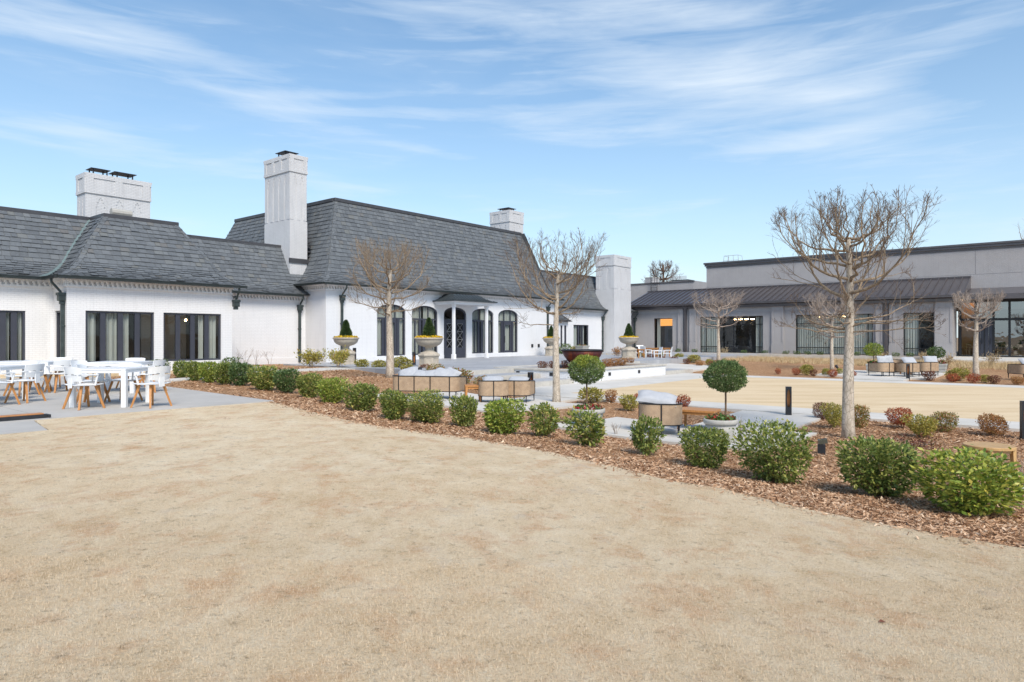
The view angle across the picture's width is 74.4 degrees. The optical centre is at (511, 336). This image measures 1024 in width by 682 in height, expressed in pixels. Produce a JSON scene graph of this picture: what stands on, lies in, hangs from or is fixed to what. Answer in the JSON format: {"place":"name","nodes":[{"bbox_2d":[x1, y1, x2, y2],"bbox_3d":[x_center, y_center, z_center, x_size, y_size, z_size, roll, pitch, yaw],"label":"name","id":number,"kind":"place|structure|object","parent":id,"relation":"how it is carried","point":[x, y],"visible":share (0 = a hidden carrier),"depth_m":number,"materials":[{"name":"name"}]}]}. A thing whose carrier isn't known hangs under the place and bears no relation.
{"place":"outdoors","nodes":[
{"label":"outdoors","id":0,"kind":"place"},
{"bbox_2d":[0,421,46,434],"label":"path","id":1,"kind":"structure","parent":0,"point":[18,427],"depth_m":10.15,"materials":[{"name":"concrete"}]},
{"bbox_2d":[0,376,272,422],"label":"patio","id":2,"kind":"structure","parent":0,"point":[53,403],"depth_m":14.13,"materials":[{"name":"concrete"}]},
{"bbox_2d":[3,361,40,396],"bbox_3d":[-11.319,0.963,15.616,0.609,0.796,0.551,0,0,20],"label":"white chair","id":3,"kind":"object","parent":2,"relation":"on","point":[20,376],"visible":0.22,"depth_m":15.66,"materials":[{"name":"paint"}]},
{"bbox_2d":[4,364,45,402],"bbox_3d":[-10.073,0.963,13.999,0.551,0.796,0.609,0,0,2],"label":"white chair","id":4,"kind":"object","parent":2,"relation":"on","point":[38,373],"visible":0.88,"depth_m":13.91,"materials":[{"name":"paint"}]},
{"bbox_2d":[0,412,50,421],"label":"board","id":5,"kind":"object","parent":2,"relation":"on","point":[25,416],"visible":0.99,"depth_m":11.04,"materials":[{"name":"brown wood"}]},
{"bbox_2d":[0,360,68,391],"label":"white table","id":6,"kind":"object","parent":2,"relation":"on","point":[48,363],"visible":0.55,"depth_m":16.59,"materials":[{"name":"paint"}]},
{"bbox_2d":[44,360,77,392],"bbox_3d":[-11.077,0.963,16.591,0.551,0.796,0.609,0,0,30],"label":"white chair","id":7,"kind":"object","parent":2,"relation":"on","point":[64,363],"visible":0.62,"depth_m":16.40,"materials":[{"name":"paint"}]},
{"bbox_2d":[62,367,105,409],"bbox_3d":[-8.092,0.963,12.735,0.609,0.796,0.551,0,0,28],"label":"white chair","id":8,"kind":"object","parent":2,"relation":"on","point":[70,372],"visible":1,"depth_m":12.55,"materials":[{"name":"paint"}]},
{"bbox_2d":[75,364,110,404],"bbox_3d":[-8.552,0.963,13.746,0.551,0.796,0.609,0,0,-15],"label":"white chair","id":9,"kind":"object","parent":2,"relation":"on","point":[86,380],"visible":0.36,"depth_m":13.80,"materials":[{"name":"paint"}]},
{"bbox_2d":[69,366,151,407],"bbox_3d":[-7.950,0.985,13.420,1.056,0.740,1.060,0,0,-3],"label":"white table","id":10,"kind":"object","parent":2,"relation":"on","point":[123,371],"visible":0.75,"depth_m":12.96,"materials":[{"name":"paint"}]},
{"bbox_2d":[82,361,153,392],"bbox_3d":[-9.700,0.985,16.700,1.196,0.740,1.100,0,0,-3],"label":"white table","id":11,"kind":"object","parent":2,"relation":"on","point":[110,364],"visible":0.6,"depth_m":16.18,"materials":[{"name":"paint"}]},
{"bbox_2d":[104,363,142,401],"bbox_3d":[-8.142,0.963,14.167,0.609,0.796,0.551,0,0,8],"label":"white chair","id":12,"kind":"object","parent":2,"relation":"on","point":[131,375],"visible":0.45,"depth_m":14.31,"materials":[{"name":"paint"}]},
{"bbox_2d":[130,366,171,408],"bbox_3d":[-6.954,0.963,13.045,0.551,0.796,0.609,0,0,18],"label":"white chair","id":13,"kind":"object","parent":2,"relation":"on","point":[162,376],"visible":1,"depth_m":12.91,"materials":[{"name":"paint"}]},
{"bbox_2d":[0,402,1023,681],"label":"lawn","id":14,"kind":"structure","parent":0,"point":[396,460],"depth_m":4.33,"materials":[{"name":"plant"}]},
{"bbox_2d":[0,0,1023,337],"label":"sky","id":15,"kind":"structure","parent":0,"point":[676,131],"materials":[{"name":"blue"}]},
{"bbox_2d":[283,352,771,374],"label":"terrace","id":16,"kind":"structure","parent":0,"point":[478,363],"depth_m":38.37,"materials":[{"name":"grey concrete"}]},
{"bbox_2d":[333,338,358,363],"bbox_3d":[-8.214,0.695,33.400,1.300,1.310,1.300,0,0,40],"label":"stone urn","id":17,"kind":"object","parent":16,"relation":"on","point":[347,342],"visible":0.73,"depth_m":33.05,"materials":[{"name":"stone"}]},
{"bbox_2d":[414,338,443,367],"bbox_3d":[-3.677,0.695,29.900,1.300,1.310,1.300,0,0,40],"label":"stone urn","id":18,"kind":"object","parent":16,"relation":"on","point":[429,355],"visible":0.94,"depth_m":29.51,"materials":[{"name":"stone"}]},
{"bbox_2d":[619,337,638,357],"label":"stone urn","id":19,"kind":"object","parent":16,"relation":"on","point":[628,350],"visible":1,"depth_m":42.11,"materials":[{"name":"stone"}]},
{"bbox_2d":[104,357,1023,557],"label":"mulch bed","id":20,"kind":"object","parent":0,"point":[761,368],"visible":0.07,"depth_m":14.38,"materials":[{"name":"brown wood"}]},
{"bbox_2d":[183,360,204,380],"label":"hedge shrub","id":21,"kind":"object","parent":20,"relation":"on","point":[191,367],"visible":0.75,"depth_m":21.35,"materials":[{"name":"green plant"}]},
{"bbox_2d":[197,361,221,382],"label":"hedge shrub","id":22,"kind":"object","parent":20,"relation":"on","point":[209,377],"visible":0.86,"depth_m":20.40,"materials":[{"name":"green plant"}]},
{"bbox_2d":[213,360,235,384],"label":"hedge shrub","id":23,"kind":"object","parent":20,"relation":"on","point":[222,378],"visible":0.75,"depth_m":19.58,"materials":[{"name":"green plant"}]},
{"bbox_2d":[228,361,253,385],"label":"hedge shrub","id":24,"kind":"object","parent":20,"relation":"on","point":[239,372],"visible":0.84,"depth_m":19.33,"materials":[{"name":"green plant"}]},
{"bbox_2d":[246,364,281,390],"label":"hedge shrub","id":25,"kind":"object","parent":20,"relation":"on","point":[258,380],"visible":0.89,"depth_m":18.02,"materials":[{"name":"green plant"}]},
{"bbox_2d":[269,367,300,392],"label":"hedge shrub","id":26,"kind":"object","parent":20,"relation":"on","point":[282,386],"visible":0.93,"depth_m":17.31,"materials":[{"name":"green plant"}]},
{"bbox_2d":[296,372,324,397],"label":"hedge shrub","id":27,"kind":"object","parent":20,"relation":"on","point":[303,384],"visible":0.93,"depth_m":16.07,"materials":[{"name":"green plant"}]},
{"bbox_2d":[294,345,328,366],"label":"twiggy shrub","id":28,"kind":"object","parent":20,"relation":"on","point":[312,357],"visible":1,"depth_m":30.48,"materials":[{"name":"yellow plant"}]},
{"bbox_2d":[316,376,348,403],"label":"hedge shrub","id":29,"kind":"object","parent":20,"relation":"on","point":[330,393],"visible":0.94,"depth_m":14.88,"materials":[{"name":"green plant"}]},
{"bbox_2d":[327,345,349,367],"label":"twiggy shrub","id":30,"kind":"object","parent":20,"relation":"on","point":[340,357],"visible":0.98,"depth_m":30.05,"materials":[{"name":"yellow plant"}]},
{"bbox_2d":[339,381,379,410],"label":"hedge shrub","id":31,"kind":"object","parent":20,"relation":"on","point":[367,400],"visible":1,"depth_m":13.50,"materials":[{"name":"green plant"}]},
{"bbox_2d":[343,237,433,377],"bbox_3d":[-4.434,-1.021,24.269,3.149,5.155,2.998,0,0,27],"label":"bare tree","id":32,"kind":"object","parent":20,"relation":"on","point":[390,372],"visible":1,"depth_m":24.11,"materials":[{"name":"brown plant"}]},
{"bbox_2d":[378,388,408,419],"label":"hedge shrub","id":33,"kind":"object","parent":20,"relation":"on","point":[392,406],"visible":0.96,"depth_m":12.28,"materials":[{"name":"green plant"}]},
{"bbox_2d":[402,388,444,422],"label":"hedge shrub","id":34,"kind":"object","parent":20,"relation":"on","point":[423,413],"visible":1,"depth_m":12.13,"materials":[{"name":"green plant"}]},
{"bbox_2d":[447,393,477,426],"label":"hedge shrub","id":35,"kind":"object","parent":20,"relation":"on","point":[461,418],"visible":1,"depth_m":11.96,"materials":[{"name":"green plant"}]},
{"bbox_2d":[481,397,527,434],"bbox_3d":[-0.150,1.329,11.283,0.782,0.650,0.807,0,0,-28],"label":"hedge shrub","id":36,"kind":"object","parent":20,"relation":"on","point":[493,419],"visible":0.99,"depth_m":11.17,"materials":[{"name":"green plant"}]},
{"bbox_2d":[525,401,560,437],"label":"hedge shrub","id":37,"kind":"object","parent":20,"relation":"on","point":[545,427],"visible":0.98,"depth_m":11.24,"materials":[{"name":"green plant"}]},
{"bbox_2d":[498,227,607,401],"bbox_3d":[1.117,-0.540,19.710,3.174,5.144,3.165,0,0,0],"label":"bare tree","id":38,"kind":"object","parent":20,"relation":"on","point":[556,396],"visible":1,"depth_m":19.37,"materials":[{"name":"brown plant"}]},
{"bbox_2d":[560,405,606,446],"bbox_3d":[1.096,1.373,10.380,0.772,0.688,0.777,0,0,10],"label":"hedge shrub","id":39,"kind":"object","parent":20,"relation":"on","point":[593,431],"visible":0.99,"depth_m":10.26,"materials":[{"name":"green plant"}]},
{"bbox_2d":[577,387,605,402],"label":"golden shrub","id":40,"kind":"object","parent":20,"relation":"on","point":[592,391],"visible":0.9,"depth_m":19.39,"materials":[{"name":"yellow plant"}]},
{"bbox_2d":[618,393,638,410],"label":"golden shrub","id":41,"kind":"object","parent":20,"relation":"on","point":[630,398],"visible":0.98,"depth_m":17.63,"materials":[{"name":"yellow plant"}]},
{"bbox_2d":[628,414,666,456],"bbox_3d":[1.947,1.420,9.778,0.587,0.632,0.614,0,0,44],"label":"hedge shrub","id":42,"kind":"object","parent":20,"relation":"on","point":[642,443],"visible":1,"depth_m":9.65,"materials":[{"name":"green plant"}]},
{"bbox_2d":[677,424,730,468],"bbox_3d":[2.501,1.431,8.768,0.681,0.606,0.784,0,0,19],"label":"hedge shrub","id":43,"kind":"object","parent":20,"relation":"on","point":[705,435],"visible":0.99,"depth_m":8.68,"materials":[{"name":"green plant"}]},
{"bbox_2d":[688,291,744,360],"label":"bare tree","id":44,"kind":"object","parent":20,"relation":"on","point":[720,308],"visible":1,"depth_m":44.70,"materials":[{"name":"brown plant"}]},
{"bbox_2d":[729,417,820,484],"bbox_3d":[3.049,1.341,7.880,0.821,0.791,0.896,0,0,-28],"label":"hedge shrub","id":45,"kind":"object","parent":20,"relation":"on","point":[773,470],"visible":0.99,"depth_m":7.76,"materials":[{"name":"green plant"}]},
{"bbox_2d":[819,401,841,428],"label":"golden shrub","id":46,"kind":"object","parent":20,"relation":"on","point":[834,417],"visible":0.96,"depth_m":14.12,"materials":[{"name":"yellow plant"}]},
{"bbox_2d":[797,292,867,369],"bbox_3d":[17.236,-0.354,36.326,3.365,4.512,3.212,0,0,0],"label":"bare tree","id":47,"kind":"object","parent":20,"relation":"on","point":[818,298],"visible":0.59,"depth_m":36.20,"materials":[{"name":"brown plant"}]},
{"bbox_2d":[767,183,945,439],"bbox_3d":[6.395,-0.358,12.665,3.029,4.758,3.172,0,0,0],"label":"bare tree","id":48,"kind":"object","parent":20,"relation":"on","point":[848,296],"visible":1,"depth_m":12.62,"materials":[{"name":"brown plant"}]},
{"bbox_2d":[854,404,870,427],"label":"two tone shrub","id":49,"kind":"object","parent":20,"relation":"on","point":[861,411],"visible":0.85,"depth_m":14.14,"materials":[{"name":"brown plant"}]},
{"bbox_2d":[834,433,923,498],"bbox_3d":[3.830,1.373,7.084,0.842,0.688,0.810,0,0,37],"label":"hedge shrub","id":50,"kind":"object","parent":20,"relation":"on","point":[872,477],"visible":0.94,"depth_m":6.95,"materials":[{"name":"green plant"}]},
{"bbox_2d":[884,407,912,428],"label":"red shrub","id":51,"kind":"object","parent":20,"relation":"on","point":[897,421],"visible":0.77,"depth_m":14.09,"materials":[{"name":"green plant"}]},
{"bbox_2d":[889,431,944,449],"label":"twiggy shrub","id":52,"kind":"object","parent":20,"relation":"on","point":[913,443],"visible":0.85,"depth_m":11.57,"materials":[{"name":"red plant"}]},
{"bbox_2d":[899,414,938,437],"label":"golden shrub","id":53,"kind":"object","parent":20,"relation":"on","point":[915,428],"visible":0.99,"depth_m":12.85,"materials":[{"name":"yellow plant"}]},
{"bbox_2d":[931,411,959,432],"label":"two tone shrub","id":54,"kind":"object","parent":20,"relation":"on","point":[949,419],"visible":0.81,"depth_m":13.58,"materials":[{"name":"brown plant"}]},
{"bbox_2d":[909,444,1023,517],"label":"hedge shrub","id":55,"kind":"object","parent":20,"relation":"on","point":[973,500],"visible":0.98,"depth_m":6.14,"materials":[{"name":"green plant"}]},
{"bbox_2d":[951,288,1006,375],"bbox_3d":[21.906,-0.204,31.771,2.162,4.278,2.124,0,0,23],"label":"bare tree","id":56,"kind":"object","parent":20,"relation":"on","point":[976,317],"visible":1,"depth_m":31.59,"materials":[{"name":"brown plant"}]},
{"bbox_2d":[962,441,1016,468],"bbox_3d":[6.890,1.720,9.750,0.640,0.320,0.640,0,0,-15],"label":"side table","id":57,"kind":"object","parent":20,"relation":"on","point":[996,447],"visible":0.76,"depth_m":9.60,"materials":[{"name":"brown wood"}]},
{"bbox_2d":[975,413,1009,436],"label":"rust shrub","id":58,"kind":"object","parent":20,"relation":"on","point":[993,428],"visible":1,"depth_m":13.09,"materials":[{"name":"brown plant"}]},
{"bbox_2d":[527,373,723,396],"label":"walk","id":59,"kind":"structure","parent":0,"point":[575,387],"depth_m":26.71,"materials":[{"name":"concrete"}]},
{"bbox_2d":[547,393,1019,431],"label":"walk","id":60,"kind":"structure","parent":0,"point":[1013,426],"depth_m":17.16,"materials":[{"name":"concrete"}]},
{"bbox_2d":[575,377,1023,421],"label":"lawn","id":61,"kind":"structure","parent":0,"point":[971,402],"depth_m":21.30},
{"bbox_2d":[602,352,1020,369],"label":"dry grass","id":62,"kind":"structure","parent":0,"point":[960,363],"depth_m":42.68,"materials":[{"name":"beige plant"}]},
{"bbox_2d":[705,352,922,360],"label":"path","id":63,"kind":"structure","parent":0,"point":[823,356],"depth_m":49.20,"materials":[{"name":"grey concrete"}]},
{"bbox_2d":[746,375,1023,387],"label":"walk","id":64,"kind":"structure","parent":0,"point":[960,384],"depth_m":27.30,"materials":[{"name":"concrete"}]},
{"bbox_2d":[938,356,1023,362],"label":"path","id":65,"kind":"structure","parent":0,"point":[1003,359],"depth_m":44.72,"materials":[{"name":"concrete"}]},
{"bbox_3d":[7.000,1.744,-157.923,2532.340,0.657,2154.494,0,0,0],"label":"ground","id":66,"kind":"structure","parent":0,"visible":0},
{"bbox_2d":[0,167,151,374],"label":"wing","id":67,"kind":"structure","parent":66,"relation":"on","point":[35,245],"depth_m":25.22,"materials":[{"name":"white brick"}]},
{"bbox_2d":[0,310,24,360],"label":"window","id":68,"kind":"structure","parent":67,"relation":"in","point":[17,318],"depth_m":24.32,"materials":[{"name":"black glass"}]},
{"bbox_2d":[40,208,246,373],"bbox_3d":[-16.255,-1.709,28.404,6.772,7.018,7.212,0,0,40],"label":"pavilion","id":69,"kind":"object","parent":66,"relation":"on","point":[114,275],"depth_m":26.61,"materials":[{"name":"white brick"}]},
{"bbox_2d":[86,311,153,361],"bbox_3d":[-14.978,0.085,25.736,0.274,2.190,2.403,0,0,40],"label":"window","id":70,"kind":"structure","parent":69,"relation":"in","point":[113,324],"depth_m":25.60,"materials":[{"name":"black glass"}]},
{"bbox_2d":[163,313,220,360],"bbox_3d":[-13.227,0.085,27.836,0.263,2.190,2.364,0,0,40],"label":"window","id":71,"kind":"structure","parent":69,"relation":"in","point":[209,319],"depth_m":28.17,"materials":[{"name":"black glass"}]},
{"bbox_2d":[141,150,310,364],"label":"connector wing","id":72,"kind":"structure","parent":66,"relation":"on","point":[269,316],"depth_m":35.42,"materials":[{"name":"white brick"}]},
{"bbox_2d":[225,197,563,362],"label":"hall","id":73,"kind":"structure","parent":66,"relation":"on","point":[466,295],"depth_m":41.63,"materials":[{"name":"white brick"}]},
{"bbox_2d":[377,305,404,355],"bbox_3d":[-7.051,-0.315,38.831,0.253,3.210,2.120,0,0,40],"label":"arched window","id":74,"kind":"structure","parent":73,"relation":"in","point":[395,315],"depth_m":39.03,"materials":[{"name":"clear glass"}]},
{"bbox_2d":[384,318,397,355],"bbox_3d":[-6.957,0.149,38.754,0.150,2.398,0.960,0,0,40],"label":"door","id":75,"kind":"structure","parent":73,"relation":"in","point":[395,321],"depth_m":38.96,"materials":[{"name":"black metal"}]},
{"bbox_2d":[412,306,436,354],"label":"arched window","id":76,"kind":"structure","parent":73,"relation":"in","point":[428,311],"depth_m":40.58,"materials":[{"name":"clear glass"}]},
{"bbox_2d":[444,321,451,357],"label":"door","id":77,"kind":"structure","parent":73,"relation":"in","point":[447,351],"depth_m":42.17,"materials":[{"name":"grey metal"}]},
{"bbox_2d":[455,321,464,357],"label":"door","id":78,"kind":"structure","parent":73,"relation":"in","point":[459,351],"depth_m":43.14,"materials":[{"name":"grey metal"}]},
{"bbox_2d":[472,309,492,352],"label":"arched window","id":79,"kind":"structure","parent":73,"relation":"in","point":[478,326],"depth_m":44.70,"materials":[{"name":"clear glass"}]},
{"bbox_2d":[498,310,516,352],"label":"arched window","id":80,"kind":"structure","parent":73,"relation":"in","point":[505,315],"depth_m":46.93,"materials":[{"name":"black glass"}]},
{"bbox_2d":[503,321,512,352],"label":"door","id":81,"kind":"structure","parent":73,"relation":"in","point":[510,324],"depth_m":46.97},
{"bbox_2d":[359,391,578,412],"bbox_3d":[-1.207,1.773,18.797,5.000,0.435,4.100,0,0,40],"label":"seating pad","id":82,"kind":"object","parent":66,"relation":"on","point":[529,403],"visible":0.27,"depth_m":18.90,"materials":[{"name":"concrete"}]},
{"bbox_2d":[392,375,466,397],"bbox_3d":[-2.437,1.439,19.699,2.078,0.641,0.848,0,0,12],"label":"wicker sofa","id":83,"kind":"object","parent":82,"relation":"on","point":[449,384],"visible":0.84,"depth_m":19.29,"materials":[{"name":"wicker"}]},
{"bbox_2d":[478,380,508,401],"bbox_3d":[-0.518,1.514,18.899,0.867,0.631,0.828,0,0,-2],"label":"wicker armchair","id":84,"kind":"object","parent":82,"relation":"on","point":[496,388],"visible":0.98,"depth_m":18.51,"materials":[{"name":"wicker"}]},
{"bbox_2d":[503,380,534,402],"bbox_3d":[0.158,1.543,19.399,0.868,0.631,0.828,0,0,14],"label":"wicker armchair","id":85,"kind":"object","parent":82,"relation":"on","point":[526,388],"visible":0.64,"depth_m":19.00,"materials":[{"name":"wicker"}]},
{"bbox_2d":[467,372,527,379],"bbox_3d":[-0.891,1.720,27.004,1.400,0.400,4.030,0,0,40],"label":"step landing","id":86,"kind":"object","parent":66,"relation":"on","point":[499,374],"visible":0.21,"depth_m":27.18,"materials":[{"name":"grey concrete"}]},
{"bbox_2d":[461,368,513,374],"bbox_3d":[-1.314,1.573,27.355,0.300,0.450,4.030,0,0,40],"label":"step","id":87,"kind":"object","parent":86,"relation":"on","point":[494,371],"visible":0.21,"depth_m":27.78,"materials":[{"name":"concrete"}]},
{"bbox_2d":[493,362,666,382],"bbox_3d":[3.362,1.667,31.186,4.300,0.705,7.900,0,0,40],"label":"raised planter","id":88,"kind":"object","parent":66,"relation":"on","point":[628,370],"visible":0.48,"depth_m":29.84,"materials":[{"name":"white concrete"}]},
{"bbox_2d":[561,349,603,366],"bbox_3d":[3.257,1.078,31.300,1.988,0.984,1.989,0,0,0],"label":"fire bowl","id":89,"kind":"object","parent":88,"relation":"in","point":[571,355],"visible":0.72,"depth_m":30.64,"materials":[{"name":"metal"}]},
{"bbox_2d":[541,254,637,353],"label":"end wing","id":90,"kind":"structure","parent":66,"relation":"on","point":[603,321],"depth_m":59.11,"materials":[{"name":"white brick"}]},
{"bbox_2d":[573,325,587,346],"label":"door","id":91,"kind":"structure","parent":90,"relation":"in","point":[575,327],"depth_m":56.72,"materials":[{"name":"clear glass"}]},
{"bbox_2d":[641,260,683,281],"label":"distant tree","id":92,"kind":"object","parent":66,"relation":"on","point":[663,271],"visible":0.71,"depth_m":99.37,"materials":[{"name":"brown plant"}]},
{"bbox_2d":[630,273,705,301],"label":"gray annex","id":93,"kind":"object","parent":66,"relation":"on","point":[637,290],"visible":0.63,"depth_m":80.08,"materials":[{"name":"paint"}]},
{"bbox_2d":[557,417,816,451],"bbox_3d":[3.232,1.907,13.421,4.500,0.309,3.100,0,0,40],"label":"seating pad","id":94,"kind":"object","parent":66,"relation":"on","point":[671,433],"visible":0.2,"depth_m":13.49,"materials":[{"name":"concrete"}]},
{"bbox_2d":[572,408,604,426],"bbox_3d":[1.587,1.676,14.000,0.695,0.386,0.695,0,0,0],"label":"round planter","id":95,"kind":"object","parent":94,"relation":"on","point":[601,411],"visible":0.3,"depth_m":13.76,"materials":[{"name":"grey stone"}]},
{"bbox_2d":[567,354,605,403],"bbox_3d":[1.538,1.015,14.015,0.826,1.358,0.809,0,0,17],"label":"ball topiary","id":96,"kind":"object","parent":95,"relation":"in","point":[586,375],"visible":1,"depth_m":13.85,"materials":[{"name":"green plant"}]},
{"bbox_2d":[639,402,682,433],"bbox_3d":[3.014,1.635,13.699,0.868,0.631,0.828,0,0,10],"label":"wicker armchair","id":97,"kind":"object","parent":94,"relation":"on","point":[669,414],"visible":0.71,"depth_m":13.31,"materials":[{"name":"wicker"}]},
{"bbox_2d":[636,390,677,403],"bbox_3d":[2.907,1.240,13.556,0.800,0.214,0.440,8,26,14],"label":"pillow","id":98,"kind":"object","parent":97,"relation":"on","point":[650,396],"visible":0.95,"depth_m":13.45,"materials":[{"name":"white fabric"}]},
{"bbox_2d":[677,407,720,428],"bbox_3d":[3.951,1.741,14.300,0.800,0.422,0.594,0,0,30],"label":"side table","id":99,"kind":"object","parent":94,"relation":"on","point":[686,411],"visible":0.64,"depth_m":14.15,"materials":[{"name":"brown wood"}]},
{"bbox_2d":[703,418,737,441],"bbox_3d":[3.768,1.691,12.200,0.606,0.418,0.605,0,0,0],"label":"round planter","id":100,"kind":"object","parent":94,"relation":"on","point":[725,425],"visible":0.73,"depth_m":11.97,"materials":[{"name":"grey stone"}]},
{"bbox_2d":[700,358,748,415],"bbox_3d":[3.842,1.040,12.188,0.880,1.306,0.835,0,0,0],"label":"ball topiary","id":101,"kind":"object","parent":100,"relation":"in","point":[718,380],"visible":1,"depth_m":12.04,"materials":[{"name":"green plant"}]},
{"bbox_2d":[666,363,709,371],"bbox_3d":[8.766,1.789,38.788,5.200,0.487,3.800,0,0,40],"label":"seating pad","id":102,"kind":"object","parent":66,"relation":"on","point":[695,368],"visible":0.31,"depth_m":38.10,"materials":[{"name":"concrete"}]},
{"bbox_2d":[694,410,822,430],"bbox_3d":[5.674,1.957,15.344,2.000,0.209,2.980,0,0,40],"label":"seating pad","id":103,"kind":"object","parent":66,"relation":"on","point":[800,420],"visible":0.49,"depth_m":15.58,"materials":[{"name":"concrete"}]},
{"bbox_2d":[631,240,1023,356],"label":"gray hall","id":104,"kind":"structure","parent":66,"relation":"on","point":[665,318],"depth_m":53.29,"materials":[{"name":"paint"}]},
{"bbox_2d":[985,321,991,355],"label":"door","id":105,"kind":"structure","parent":104,"relation":"in","point":[988,330],"depth_m":47.97,"materials":[{"name":"metal"}]},
{"bbox_2d":[815,370,944,379],"bbox_3d":[17.701,1.891,32.407,4.700,0.323,4.600,0,0,40],"label":"seating pad","id":106,"kind":"object","parent":66,"relation":"on","point":[917,376],"visible":0.43,"depth_m":31.77,"materials":[{"name":"concrete"}]},
{"bbox_2d":[868,362,894,375],"bbox_3d":[17.016,1.478,30.999,0.868,0.631,0.828,0,0,-14],"label":"wicker armchair","id":107,"kind":"object","parent":106,"relation":"on","point":[881,367],"visible":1,"depth_m":30.66,"materials":[{"name":"wicker"}]},
{"bbox_2d":[893,363,919,376],"bbox_3d":[17.930,1.477,30.599,0.867,0.631,0.828,0,0,0],"label":"wicker armchair","id":108,"kind":"object","parent":106,"relation":"on","point":[901,367],"visible":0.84,"depth_m":30.27,"materials":[{"name":"wicker"}]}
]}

